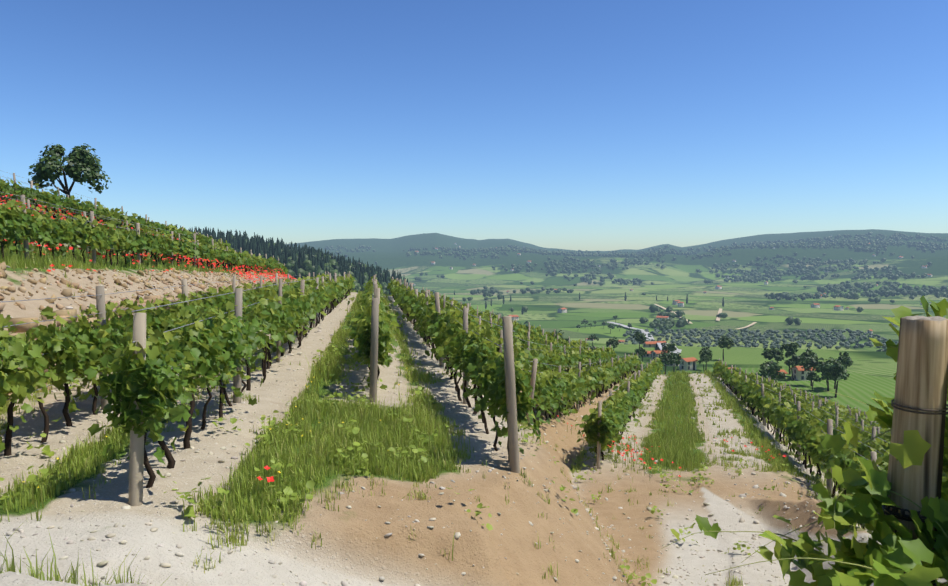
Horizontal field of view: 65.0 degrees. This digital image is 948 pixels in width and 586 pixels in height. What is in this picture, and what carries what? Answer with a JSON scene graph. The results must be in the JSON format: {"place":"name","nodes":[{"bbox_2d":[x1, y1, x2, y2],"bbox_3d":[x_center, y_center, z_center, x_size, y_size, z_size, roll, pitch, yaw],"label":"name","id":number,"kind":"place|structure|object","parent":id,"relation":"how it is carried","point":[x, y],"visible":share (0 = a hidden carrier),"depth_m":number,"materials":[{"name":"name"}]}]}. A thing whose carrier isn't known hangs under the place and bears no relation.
{"place":"outdoors","nodes":[
{"label":"outdoors","id":0,"kind":"place"},
{"bbox_2d":[0,206,947,585],"bbox_3d":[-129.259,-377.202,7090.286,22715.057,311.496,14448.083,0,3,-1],"label":"ground","id":1,"kind":"structure","parent":0,"point":[480,552],"depth_m":13.93,"materials":[{"name":"beige soil"}]},
{"bbox_2d":[0,219,297,404],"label":"dry stone wall","id":2,"kind":"structure","parent":1,"relation":"on","point":[61,312],"depth_m":20.78,"materials":[{"name":"beige stone"}]},
{"bbox_2d":[0,194,785,481],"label":"poppies","id":3,"kind":"object","parent":1,"relation":"on","point":[269,479],"visible":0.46,"depth_m":39.26,"materials":[{"name":"red plant"}]},
{"bbox_2d":[0,342,849,585],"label":"weeds","id":4,"kind":"object","parent":1,"relation":"on","point":[187,513],"visible":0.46,"depth_m":10.56,"materials":[{"name":"green plant"}]},
{"bbox_2d":[0,265,871,585],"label":"pebbles","id":5,"kind":"object","parent":1,"relation":"on","point":[166,565],"visible":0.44,"depth_m":11.19,"materials":[{"name":"beige stone"}]},
{"bbox_2d":[2,173,891,513],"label":"vineyard posts","id":6,"kind":"object","parent":1,"relation":"on","point":[136,463],"visible":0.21,"depth_m":13.93,"materials":[{"name":"brown wood"}]},
{"bbox_2d":[0,170,889,470],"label":"vine wires","id":7,"kind":"object","parent":6,"relation":"attached to","point":[290,282],"visible":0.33,"depth_m":19.04,"materials":[{"name":"grey metal"}]},
{"bbox_2d":[0,208,945,585],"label":"grass","id":8,"kind":"structure","parent":1,"relation":"on","point":[250,492],"depth_m":11.02,"materials":[{"name":"green plant"}]},
{"bbox_2d":[162,223,870,314],"bbox_3d":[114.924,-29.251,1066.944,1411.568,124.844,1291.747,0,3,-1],"label":"conifer trees","id":9,"kind":"object","parent":1,"relation":"on","point":[257,244],"visible":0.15,"depth_m":619.60,"materials":[{"name":"green plant"}]},
{"bbox_2d":[409,235,931,380],"bbox_3d":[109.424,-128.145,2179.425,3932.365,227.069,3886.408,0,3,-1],"label":"house walls","id":10,"kind":"structure","parent":1,"relation":"on","point":[798,374],"depth_m":822.77,"materials":[{"name":"beige paint"}]},
{"bbox_2d":[413,242,923,380],"bbox_3d":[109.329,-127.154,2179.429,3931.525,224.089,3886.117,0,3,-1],"label":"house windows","id":11,"kind":"structure","parent":10,"relation":"in","point":[802,377],"depth_m":280.31,"materials":[{"name":"glass"}]},
{"bbox_2d":[409,243,930,373],"bbox_3d":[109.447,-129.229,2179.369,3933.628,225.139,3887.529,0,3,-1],"label":"house roofs","id":12,"kind":"structure","parent":10,"relation":"on","point":[692,359],"depth_m":362.13,"materials":[{"name":"tile"}]},
{"bbox_2d":[654,304,756,328],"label":"farm tracks","id":13,"kind":"object","parent":1,"relation":"on","point":[719,311],"visible":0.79,"depth_m":1002.17,"materials":[{"name":"beige soil"}]},
{"bbox_2d":[622,328,898,348],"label":"olive grove","id":14,"kind":"object","parent":1,"relation":"on","point":[830,342],"visible":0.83,"depth_m":750.03,"materials":[{"name":"green plant"}]},
{"bbox_2d":[670,295,947,585],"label":"vine leaves","id":15,"kind":"object","parent":1,"relation":"on","point":[919,561],"visible":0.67,"depth_m":2.63,"materials":[{"name":"green plant"}]},
{"bbox_2d":[885,315,947,585],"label":"post","id":16,"kind":"object","parent":1,"relation":"on","point":[922,373],"visible":0.65,"depth_m":2.70,"materials":[{"name":"brown wood"}]},
{"bbox_2d":[882,399,947,573],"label":"wire","id":17,"kind":"object","parent":16,"relation":"attached to","point":[900,515],"visible":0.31,"depth_m":2.71,"materials":[{"name":"brown"}]},
{"bbox_2d":[0,0,947,250],"label":"sky","id":18,"kind":"structure","parent":0,"point":[590,125],"materials":[{"name":"blue"}]},
{"bbox_2d":[609,322,681,353],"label":"valley road","id":19,"kind":"structure","parent":0,"point":[661,348],"depth_m":760.10,"materials":[{"name":"grey asphalt"}]},
{"bbox_2d":[661,391,947,585],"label":"vine shoots","id":20,"kind":"object","parent":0,"point":[781,535],"visible":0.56,"depth_m":2.71,"materials":[{"name":"green plant"}]}
]}

